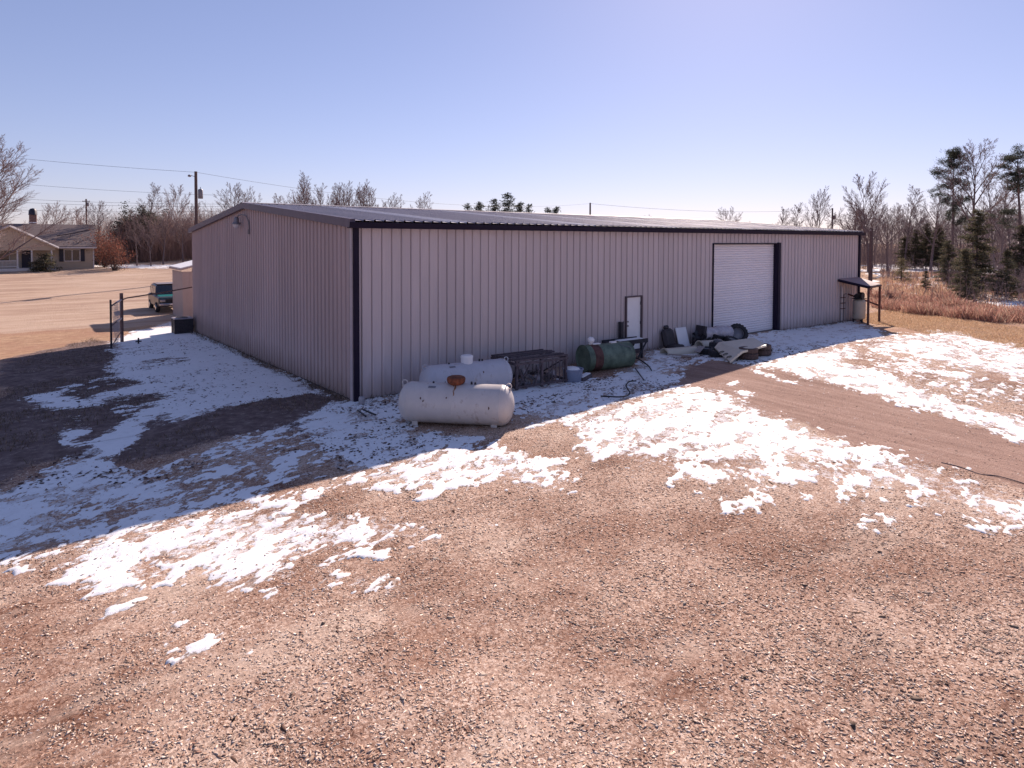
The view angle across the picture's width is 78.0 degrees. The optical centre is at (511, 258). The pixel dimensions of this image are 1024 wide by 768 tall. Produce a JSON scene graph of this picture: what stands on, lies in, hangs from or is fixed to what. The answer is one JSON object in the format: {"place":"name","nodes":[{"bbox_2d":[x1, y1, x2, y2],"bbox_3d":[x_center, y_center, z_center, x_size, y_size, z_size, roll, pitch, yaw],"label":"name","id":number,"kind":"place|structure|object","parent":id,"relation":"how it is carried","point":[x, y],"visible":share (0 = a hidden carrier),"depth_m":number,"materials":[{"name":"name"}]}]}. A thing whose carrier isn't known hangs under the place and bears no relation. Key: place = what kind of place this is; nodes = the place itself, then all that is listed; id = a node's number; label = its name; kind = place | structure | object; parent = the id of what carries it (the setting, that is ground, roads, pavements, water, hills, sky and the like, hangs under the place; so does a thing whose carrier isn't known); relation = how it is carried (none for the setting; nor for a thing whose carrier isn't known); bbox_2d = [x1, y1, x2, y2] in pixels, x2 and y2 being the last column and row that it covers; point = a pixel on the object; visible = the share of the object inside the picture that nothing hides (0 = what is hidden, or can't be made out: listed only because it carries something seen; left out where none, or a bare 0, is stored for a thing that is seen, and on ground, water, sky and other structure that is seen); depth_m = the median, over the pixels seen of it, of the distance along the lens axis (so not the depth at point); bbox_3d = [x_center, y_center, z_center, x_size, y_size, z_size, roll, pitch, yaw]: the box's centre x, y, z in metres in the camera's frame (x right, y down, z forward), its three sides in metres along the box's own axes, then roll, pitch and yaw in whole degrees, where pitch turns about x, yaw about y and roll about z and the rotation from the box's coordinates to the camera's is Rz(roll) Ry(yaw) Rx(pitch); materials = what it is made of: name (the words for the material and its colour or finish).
{"place":"outdoors","nodes":[
{"label":"outdoors","id":0,"kind":"place"},
{"bbox_2d":[0,244,1023,767],"bbox_3d":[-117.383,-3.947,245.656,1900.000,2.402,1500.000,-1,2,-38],"label":"ground","id":1,"kind":"structure","parent":0,"point":[48,312],"depth_m":8.10,"materials":[{"name":"gravel"}]},
{"bbox_2d":[26,253,61,271],"bbox_3d":[-46.890,0.569,63.413,3.170,2.438,2.726,0,2,-3],"label":"bush","id":2,"kind":"object","parent":1,"relation":"on","point":[39,263],"visible":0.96,"depth_m":63.17,"materials":[{"name":"green plant"}]},
{"bbox_2d":[0,134,88,259],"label":"bare tree","id":3,"kind":"object","parent":1,"relation":"on","point":[3,191],"visible":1,"depth_m":46.83,"materials":[{"name":"brown plant"}]},
{"bbox_2d":[0,208,96,271],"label":"house","id":4,"kind":"structure","parent":1,"relation":"on","point":[70,253],"depth_m":66.70,"materials":[{"name":"beige"}]},
{"bbox_2d":[21,250,30,267],"bbox_3d":[-49.768,-0.060,64.813,0.788,2.000,0.080,-1,2,-35],"label":"door","id":5,"kind":"structure","parent":4,"relation":"in","point":[26,257],"depth_m":64.77,"materials":[{"name":"blue paint"}]},
{"bbox_2d":[64,249,79,260],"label":"window","id":6,"kind":"structure","parent":4,"relation":"in","point":[69,254],"depth_m":66.96,"materials":[{"name":"white glass"}]},
{"bbox_2d":[37,202,66,223],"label":"bare tree","id":7,"kind":"object","parent":1,"relation":"on","point":[54,216],"visible":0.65,"depth_m":95.32,"materials":[{"name":"brown plant"}]},
{"bbox_2d":[63,225,128,266],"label":"shrub","id":8,"kind":"object","parent":1,"relation":"on","point":[97,243],"visible":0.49,"depth_m":69.44,"materials":[{"name":"brown plant"}]},
{"bbox_2d":[80,200,115,265],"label":"bare tree","id":9,"kind":"object","parent":1,"relation":"on","point":[99,218],"visible":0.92,"depth_m":71.89,"materials":[{"name":"brown plant"}]},
{"bbox_2d":[90,231,137,270],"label":"shrub","id":10,"kind":"object","parent":1,"relation":"on","point":[114,257],"visible":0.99,"depth_m":65.77,"materials":[{"name":"brown plant"}]},
{"bbox_2d":[94,264,174,268],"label":"verge snow","id":11,"kind":"structure","parent":1,"relation":"on","point":[143,266],"depth_m":71.39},
{"bbox_2d":[41,203,229,262],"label":"trees","id":12,"kind":"object","parent":1,"relation":"on","point":[172,252],"visible":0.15,"depth_m":81.04,"materials":[{"name":"plant"}]},
{"bbox_2d":[124,210,148,265],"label":"bare tree","id":13,"kind":"object","parent":1,"relation":"on","point":[134,221],"visible":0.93,"depth_m":72.35,"materials":[{"name":"brown plant"}]},
{"bbox_2d":[109,199,177,258],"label":"evergreen tree","id":14,"kind":"object","parent":1,"relation":"on","point":[137,218],"visible":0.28,"depth_m":82.39,"materials":[{"name":"green plant"}]},
{"bbox_2d":[129,215,158,265],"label":"bare tree","id":15,"kind":"object","parent":1,"relation":"on","point":[147,226],"visible":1,"depth_m":71.78,"materials":[{"name":"brown plant"}]},
{"bbox_2d":[109,287,191,348],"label":"pipe gate","id":16,"kind":"structure","parent":1,"relation":"on","point":[120,321],"depth_m":29.09,"materials":[{"name":"metal"}]},
{"bbox_2d":[136,182,165,214],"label":"bare tree","id":17,"kind":"object","parent":1,"relation":"on","point":[154,194],"visible":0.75,"depth_m":97.91,"materials":[{"name":"brown plant"}]},
{"bbox_2d":[148,282,172,311],"bbox_3d":[-23.538,2.593,43.205,2.160,1.781,4.260,-1,2,-38],"label":"parked car","id":18,"kind":"object","parent":1,"relation":"on","point":[158,301],"visible":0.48,"depth_m":42.62,"materials":[{"name":"paint"}]},
{"bbox_2d":[149,209,179,264],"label":"bare tree","id":19,"kind":"object","parent":1,"relation":"on","point":[165,236],"visible":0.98,"depth_m":74.37,"materials":[{"name":"brown plant"}]},
{"bbox_2d":[0,338,348,467],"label":"shaded grass","id":20,"kind":"structure","parent":1,"relation":"on","point":[31,411],"depth_m":17.02,"materials":[{"name":"brown plant"}]},
{"bbox_2d":[167,216,191,261],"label":"bare tree","id":21,"kind":"object","parent":1,"relation":"on","point":[182,227],"visible":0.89,"depth_m":75.99,"materials":[{"name":"brown plant"}]},
{"bbox_2d":[169,260,192,316],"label":"shed","id":22,"kind":"structure","parent":1,"relation":"on","point":[183,302],"depth_m":38.78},
{"bbox_2d":[163,184,198,221],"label":"bare tree","id":23,"kind":"object","parent":1,"relation":"on","point":[173,200],"visible":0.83,"depth_m":107.91,"materials":[{"name":"brown plant"}]},
{"bbox_2d":[17,327,346,445],"bbox_3d":[-14.265,3.922,24.135,7.400,0.580,22.900,-1,2,-38],"label":"snow sheet","id":24,"kind":"object","parent":1,"relation":"on","point":[194,363],"visible":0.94,"depth_m":19.98,"materials":[{"name":"snow"}]},
{"bbox_2d":[171,316,192,333],"bbox_3d":[-17.121,3.114,33.024,1.096,1.500,0.900,-1,2,-38],"label":"air conditioner","id":25,"kind":"object","parent":24,"relation":"on","point":[181,324],"visible":1,"depth_m":32.69,"materials":[{"name":"metal"}]},
{"bbox_2d":[8,337,797,496],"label":"leaf litter","id":26,"kind":"object","parent":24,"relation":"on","point":[338,468],"visible":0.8,"depth_m":16.14,"materials":[{"name":"plant"}]},
{"bbox_2d":[188,171,202,224],"bbox_3d":[-29.988,-3.017,59.937,1.394,10.489,0.433,0,2,-3],"label":"utility pole","id":27,"kind":"object","parent":1,"relation":"on","point":[198,193],"visible":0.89,"depth_m":59.77,"materials":[{"name":"brown wood"}]},
{"bbox_2d":[202,182,255,217],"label":"bare tree","id":28,"kind":"object","parent":1,"relation":"on","point":[237,193],"visible":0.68,"depth_m":85.30,"materials":[{"name":"brown plant"}]},
{"bbox_2d":[190,331,348,401],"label":"wall weeds","id":29,"kind":"object","parent":1,"relation":"on","point":[247,356],"depth_m":22.49,"materials":[{"name":"brown plant"}]},
{"bbox_2d":[289,170,317,204],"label":"bare tree","id":30,"kind":"object","parent":1,"relation":"on","point":[303,179],"visible":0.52,"depth_m":92.49,"materials":[{"name":"brown plant"}]},
{"bbox_2d":[294,178,313,203],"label":"bare tree","id":31,"kind":"object","parent":1,"relation":"on","point":[305,198],"visible":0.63,"depth_m":87.08,"materials":[{"name":"brown plant"}]},
{"bbox_2d":[307,183,341,205],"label":"bare tree","id":32,"kind":"object","parent":1,"relation":"on","point":[318,191],"visible":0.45,"depth_m":88.58,"materials":[{"name":"brown plant"}]},
{"bbox_2d":[330,183,345,205],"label":"bare tree","id":33,"kind":"object","parent":1,"relation":"on","point":[334,195],"visible":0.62,"depth_m":92.83,"materials":[{"name":"brown plant"}]},
{"bbox_2d":[328,181,366,205],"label":"bare tree","id":34,"kind":"object","parent":1,"relation":"on","point":[349,196],"visible":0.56,"depth_m":93.41,"materials":[{"name":"brown plant"}]},
{"bbox_2d":[342,179,385,206],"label":"bare tree","id":35,"kind":"object","parent":1,"relation":"on","point":[360,197],"visible":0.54,"depth_m":95.59,"materials":[{"name":"brown plant"}]},
{"bbox_2d":[410,191,433,208],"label":"bare tree","id":36,"kind":"object","parent":1,"relation":"on","point":[420,204],"visible":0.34,"depth_m":98.81,"materials":[{"name":"brown plant"}]},
{"bbox_2d":[398,375,514,427],"bbox_3d":[-1.332,3.397,15.094,2.800,1.210,0.960,0,2,9],"label":"propane tank","id":37,"kind":"object","parent":1,"relation":"on","point":[455,399],"visible":0.99,"depth_m":14.72,"materials":[{"name":"metal"}]},
{"bbox_2d":[419,354,512,386],"bbox_3d":[-1.270,3.295,17.779,2.750,1.215,0.930,-1,2,-29],"label":"propane tank","id":38,"kind":"object","parent":1,"relation":"on","point":[492,371],"visible":0.7,"depth_m":17.55,"materials":[{"name":"metal"}]},
{"bbox_2d":[485,198,501,211],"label":"pine tree","id":39,"kind":"object","parent":1,"relation":"on","point":[493,206],"visible":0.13,"depth_m":97.71,"materials":[{"name":"green plant"}]},
{"bbox_2d":[498,192,518,211],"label":"pine tree","id":40,"kind":"object","parent":1,"relation":"on","point":[505,203],"visible":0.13,"depth_m":98.50,"materials":[{"name":"green plant"}]},
{"bbox_2d":[0,321,1023,664],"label":"snow patches","id":41,"kind":"object","parent":1,"relation":"on","point":[106,567],"visible":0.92,"depth_m":12.54,"materials":[{"name":"snow"}]},
{"bbox_2d":[562,366,583,382],"bbox_3d":[1.885,3.570,19.590,0.665,0.445,0.692,1,2,35],"label":"plastic tub","id":42,"kind":"object","parent":41,"relation":"on","point":[574,373],"visible":0.91,"depth_m":19.34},
{"bbox_2d":[661,325,683,347],"bbox_3d":[6.330,3.116,24.991,0.744,0.896,0.780,2,2,44],"label":"old seat","id":43,"kind":"object","parent":41,"relation":"on","point":[668,337],"visible":0.83,"depth_m":24.92,"materials":[{"name":"plastic"}]},
{"bbox_2d":[660,345,696,355],"bbox_3d":[6.398,3.474,24.061,1.496,0.254,0.588,-1,2,-23],"label":"curved sheet","id":44,"kind":"object","parent":41,"relation":"on","point":[685,350],"visible":0.88,"depth_m":23.89,"materials":[{"name":"beige paint"}]},
{"bbox_2d":[738,353,758,359],"bbox_3d":[8.198,3.358,21.928,0.652,0.200,0.652,-1,2,-38],"label":"tyre","id":45,"kind":"object","parent":41,"relation":"on","point":[748,356],"visible":0.83,"depth_m":21.65,"materials":[{"name":"rubber"}]},
{"bbox_2d":[739,346,757,353],"bbox_3d":[8.210,3.167,21.956,0.632,0.180,0.632,-1,2,-38],"label":"tyre","id":46,"kind":"object","parent":45,"relation":"on","point":[753,351],"visible":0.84,"depth_m":21.69,"materials":[{"name":"black rubber"}]},
{"bbox_2d":[714,338,766,362],"bbox_3d":[8.099,3.206,22.284,1.625,0.481,2.544,0,2,3],"label":"cream panel","id":47,"kind":"object","parent":46,"relation":"on","point":[730,351],"visible":1,"depth_m":22.34,"materials":[{"name":"paint"}]},
{"bbox_3d":[8.294,3.413,25.983,0.732,0.220,0.732,-1,2,-38],"label":"tyre","id":48,"kind":"object","parent":41,"relation":"on","visible":0},
{"bbox_2d":[695,325,733,340],"bbox_3d":[8.345,3.051,26.137,1.723,0.679,0.611,-1,2,-28],"label":"rolled plastic","id":49,"kind":"object","parent":48,"relation":"on","point":[708,332],"visible":0.76,"depth_m":25.94,"materials":[{"name":"plastic"}]},
{"bbox_2d":[188,202,865,401],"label":"metal building","id":50,"kind":"structure","parent":1,"relation":"on","point":[352,303],"depth_m":22.16,"materials":[{"name":"metal"}]},
{"bbox_2d":[624,295,642,352],"bbox_3d":[4.627,2.509,24.098,0.920,2.200,0.200,-1,2,-38],"label":"walk door","id":51,"kind":"structure","parent":50,"relation":"in","point":[633,304],"depth_m":24.14,"materials":[{"name":"white paint"}]},
{"bbox_2d":[711,243,780,333],"bbox_3d":[10.682,1.399,28.852,5.390,4.270,0.292,-1,2,-38],"label":"roller door","id":52,"kind":"structure","parent":50,"relation":"in","point":[746,277],"depth_m":29.05,"materials":[{"name":"paint"}]},
{"bbox_2d":[840,286,846,320],"bbox_3d":[17.970,2.419,34.282,0.532,1.850,0.113,-1,2,-36],"label":"wall pipe","id":53,"kind":"object","parent":50,"relation":"attached to","point":[842,297],"depth_m":34.18,"materials":[{"name":"plastic"}]},
{"bbox_2d":[491,349,568,390],"bbox_3d":[0.543,3.361,19.358,1.980,0.925,1.357,-1,2,-35],"label":"slatted rack","id":54,"kind":"object","parent":1,"relation":"on","point":[516,357],"visible":0.83,"depth_m":19.03,"materials":[{"name":"metal"}]},
{"bbox_2d":[518,364,554,385],"bbox_3d":[0.551,3.577,19.283,1.657,0.595,1.186,-1,2,-38],"label":"scrap metal","id":55,"kind":"object","parent":1,"relation":"on","point":[527,377],"visible":0.56,"depth_m":19.07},
{"bbox_2d":[575,337,635,371],"bbox_3d":[3.164,3.170,21.361,1.844,1.156,0.908,-1,2,-28],"label":"oil tank","id":56,"kind":"object","parent":1,"relation":"on","point":[591,356],"visible":0.98,"depth_m":21.03,"materials":[{"name":"metal"}]},
{"bbox_2d":[368,318,854,399],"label":"wall weeds","id":57,"kind":"object","parent":1,"relation":"on","point":[635,351],"depth_m":24.51,"materials":[{"name":"brown plant"}]},
{"bbox_2d":[618,321,623,337],"bbox_3d":[4.074,2.969,23.499,0.232,1.270,0.150,-1,2,-40],"label":"hinge post","id":58,"kind":"object","parent":1,"relation":"on","point":[620,329],"visible":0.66,"depth_m":23.41,"materials":[{"name":"metal"}]},
{"bbox_2d":[602,336,647,357],"bbox_3d":[4.111,3.265,22.978,1.761,0.715,0.610,-1,2,-35],"label":"steel bench","id":59,"kind":"object","parent":1,"relation":"on","point":[633,340],"visible":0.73,"depth_m":23.04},
{"bbox_2d":[675,327,689,345],"bbox_3d":[6.915,3.172,25.649,0.620,0.780,0.030,-1,-15,-34],"label":"white board","id":60,"kind":"object","parent":1,"relation":"on","point":[682,335],"visible":0.86,"depth_m":25.64,"materials":[{"name":"paint"}]},
{"bbox_2d":[692,330,712,344],"bbox_3d":[7.863,3.204,25.947,0.954,0.869,0.924,0,2,4],"label":"trash bag","id":61,"kind":"object","parent":1,"relation":"on","point":[695,336],"visible":0.37,"depth_m":25.64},
{"bbox_2d":[708,348,722,357],"bbox_3d":[7.465,3.413,22.880,0.732,0.220,0.732,7,10,34],"label":"tyre","id":62,"kind":"object","parent":1,"relation":"on","point":[713,352],"visible":0.52,"depth_m":22.68,"materials":[{"name":"black rubber"}]},
{"bbox_2d":[716,206,750,222],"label":"bare tree","id":63,"kind":"object","parent":1,"relation":"on","point":[727,215],"visible":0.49,"depth_m":117.49,"materials":[{"name":"brown plant"}]},
{"bbox_2d":[731,323,747,339],"bbox_3d":[9.476,3.148,26.571,0.852,0.852,0.240,0,-20,0],"label":"tyre","id":64,"kind":"object","parent":1,"relation":"on","point":[740,331],"visible":0.62,"depth_m":26.55,"materials":[{"name":"black rubber"}]},
{"bbox_2d":[787,202,805,225],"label":"bare tree","id":65,"kind":"object","parent":1,"relation":"on","point":[793,220],"visible":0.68,"depth_m":118.17,"materials":[{"name":"brown plant"}]},
{"bbox_2d":[803,187,844,228],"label":"bare tree","id":66,"kind":"object","parent":1,"relation":"on","point":[818,210],"visible":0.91,"depth_m":111.05,"materials":[{"name":"brown plant"}]},
{"bbox_2d":[824,172,889,271],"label":"bare tree","id":67,"kind":"object","parent":1,"relation":"on","point":[859,185],"visible":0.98,"depth_m":90.12,"materials":[{"name":"brown plant"}]},
{"bbox_2d":[839,204,874,240],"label":"bare tree","id":68,"kind":"object","parent":1,"relation":"on","point":[856,220],"visible":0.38,"depth_m":99.99,"materials":[{"name":"brown plant"}]},
{"bbox_2d":[852,292,866,322],"bbox_3d":[18.830,2.627,34.315,0.816,1.660,0.635,-1,2,-38],"label":"air compressor","id":69,"kind":"object","parent":1,"relation":"on","point":[858,307],"visible":0.98,"depth_m":34.08,"materials":[{"name":"beige paint"}]},
{"bbox_2d":[838,277,881,324],"bbox_3d":[18.973,2.247,34.114,2.517,2.409,1.647,-1,2,-38],"label":"lean to awning","id":70,"kind":"object","parent":1,"relation":"on","point":[861,282],"visible":0.97,"depth_m":33.81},
{"bbox_2d":[868,228,872,293],"bbox_3d":[29.541,0.369,52.071,0.323,5.750,0.340,-1,2,-38],"label":"wooden post","id":71,"kind":"object","parent":1,"relation":"on","point":[870,272],"visible":0.76,"depth_m":51.94,"materials":[{"name":"brown wood"}]},
{"bbox_2d":[851,207,890,252],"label":"bare tree","id":72,"kind":"object","parent":1,"relation":"on","point":[867,226],"visible":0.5,"depth_m":97.52,"materials":[{"name":"brown plant"}]},
{"bbox_2d":[860,203,910,271],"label":"bare tree","id":73,"kind":"object","parent":1,"relation":"on","point":[887,227],"visible":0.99,"depth_m":85.99,"materials":[{"name":"brown plant"}]},
{"bbox_2d":[889,215,914,249],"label":"bare tree","id":74,"kind":"object","parent":1,"relation":"on","point":[903,231],"visible":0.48,"depth_m":103.19,"materials":[{"name":"brown plant"}]},
{"bbox_2d":[892,257,913,282],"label":"pine sapling","id":75,"kind":"object","parent":1,"relation":"on","point":[900,269],"visible":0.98,"depth_m":65.99,"materials":[{"name":"green plant"}]},
{"bbox_2d":[894,236,917,267],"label":"evergreen tree","id":76,"kind":"object","parent":1,"relation":"on","point":[903,243],"visible":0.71,"depth_m":98.83,"materials":[{"name":"green plant"}]},
{"bbox_2d":[892,184,932,267],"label":"bare tree","id":77,"kind":"object","parent":1,"relation":"on","point":[913,208],"visible":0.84,"depth_m":97.98,"materials":[{"name":"brown plant"}]},
{"bbox_2d":[906,230,925,268],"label":"evergreen tree","id":78,"kind":"object","parent":1,"relation":"on","point":[916,253],"visible":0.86,"depth_m":97.67,"materials":[{"name":"green plant"}]},
{"bbox_2d":[814,220,1022,268],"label":"woodland understory","id":79,"kind":"object","parent":1,"relation":"on","point":[878,253],"visible":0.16,"depth_m":104.32,"materials":[{"name":"plant"}]},
{"bbox_2d":[919,270,931,290],"bbox_3d":[36.025,1.947,55.149,1.011,1.971,1.083,1,2,14],"label":"evergreen tree","id":80,"kind":"object","parent":1,"relation":"on","point":[926,280],"visible":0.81,"depth_m":55.06,"materials":[{"name":"green plant"}]},
{"bbox_2d":[910,223,941,269],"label":"evergreen tree","id":81,"kind":"object","parent":1,"relation":"on","point":[925,242],"visible":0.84,"depth_m":96.77,"materials":[{"name":"green plant"}]},
{"bbox_2d":[909,189,961,270],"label":"bare tree","id":82,"kind":"object","parent":1,"relation":"on","point":[936,224],"visible":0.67,"depth_m":91.29,"materials":[{"name":"brown plant"}]},
{"bbox_2d":[926,226,949,268],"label":"evergreen tree","id":83,"kind":"object","parent":1,"relation":"on","point":[937,252],"visible":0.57,"depth_m":95.81,"materials":[{"name":"green plant"}]},
{"bbox_2d":[861,264,1023,306],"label":"field snow","id":84,"kind":"structure","parent":1,"relation":"on","point":[1009,304],"depth_m":80.98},
{"bbox_2d":[931,240,959,283],"bbox_3d":[42.834,0.452,62.107,2.928,4.759,2.817,-1,2,-43],"label":"evergreen tree","id":85,"kind":"object","parent":84,"relation":"on","point":[947,246],"visible":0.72,"depth_m":61.95,"materials":[{"name":"green plant"}]},
{"bbox_2d":[864,288,1023,323],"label":"tall dry grass","id":86,"kind":"structure","parent":1,"relation":"on","point":[953,306],"depth_m":37.91,"materials":[{"name":"brown plant"}]},
{"bbox_2d":[927,146,973,272],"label":"pine tree","id":87,"kind":"object","parent":1,"relation":"on","point":[952,154],"visible":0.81,"depth_m":77.76,"materials":[{"name":"green plant"}]},
{"bbox_2d":[878,256,1023,306],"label":"field scrub","id":88,"kind":"object","parent":1,"relation":"on","point":[938,290],"visible":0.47,"depth_m":46.60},
{"bbox_2d":[879,268,1023,309],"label":"field grass","id":89,"kind":"structure","parent":1,"relation":"on","point":[941,287],"depth_m":57.53,"materials":[{"name":"brown plant"}]},
{"bbox_2d":[942,210,971,260],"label":"bare tree","id":90,"kind":"object","parent":1,"relation":"on","point":[961,240],"visible":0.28,"depth_m":103.75,"materials":[{"name":"brown plant"}]},
{"bbox_2d":[950,249,988,301],"bbox_3d":[32.423,1.275,45.079,2.637,4.028,2.508,0,2,-5],"label":"evergreen tree","id":91,"kind":"object","parent":1,"relation":"on","point":[965,262],"visible":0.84,"depth_m":44.93,"materials":[{"name":"green plant"}]},
{"bbox_2d":[947,209,1002,291],"bbox_3d":[36.761,-0.417,49.985,3.953,7.350,3.804,-1,2,-41],"label":"evergreen tree","id":92,"kind":"object","parent":1,"relation":"on","point":[980,246],"visible":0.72,"depth_m":49.75,"materials":[{"name":"green plant"}]},
{"bbox_2d":[929,258,1023,296],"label":"evergreen undergrowth","id":93,"kind":"object","parent":1,"relation":"on","point":[1015,274],"visible":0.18,"depth_m":54.90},
{"bbox_2d":[933,138,1023,267],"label":"bare tree","id":94,"kind":"object","parent":1,"relation":"on","point":[964,189],"visible":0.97,"depth_m":74.99,"materials":[{"name":"brown plant"}]},
{"bbox_2d":[970,174,1002,269],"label":"bare tree","id":95,"kind":"object","parent":1,"relation":"on","point":[993,222],"visible":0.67,"depth_m":88.83,"materials":[{"name":"brown plant"}]},
{"bbox_2d":[980,179,1023,269],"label":"bare tree","id":96,"kind":"object","parent":1,"relation":"on","point":[1002,228],"visible":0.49,"depth_m":87.64,"materials":[{"name":"brown plant"}]},
{"bbox_2d":[989,220,1017,249],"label":"bare tree","id":97,"kind":"object","parent":1,"relation":"on","point":[1003,238],"visible":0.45,"depth_m":96.20,"materials":[{"name":"brown plant"}]},
{"bbox_2d":[985,143,1023,268],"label":"pine tree","id":98,"kind":"object","parent":1,"relation":"on","point":[1018,189],"visible":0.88,"depth_m":74.36,"materials":[{"name":"green plant"}]},
{"bbox_2d":[988,249,1022,298],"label":"evergreen tree","id":99,"kind":"object","parent":1,"relation":"on","point":[1008,255],"visible":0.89,"depth_m":47.02,"materials":[{"name":"green plant"}]},
{"bbox_2d":[995,193,1023,261],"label":"bare tree","id":100,"kind":"object","parent":1,"relation":"on","point":[1008,230],"visible":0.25,"depth_m":92.37,"materials":[{"name":"brown plant"}]},
{"bbox_2d":[1003,224,1023,279],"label":"evergreen tree","id":101,"kind":"object","parent":1,"relation":"on","point":[1016,258],"visible":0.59,"depth_m":60.04,"materials":[{"name":"green plant"}]},
{"bbox_2d":[0,0,1023,243],"label":"sky","id":102,"kind":"structure","parent":0,"point":[756,108],"materials":[{"name":"blue"}]},
{"bbox_2d":[858,309,1023,348],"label":"mown grass","id":103,"kind":"structure","parent":0,"point":[929,323],"depth_m":31.34,"materials":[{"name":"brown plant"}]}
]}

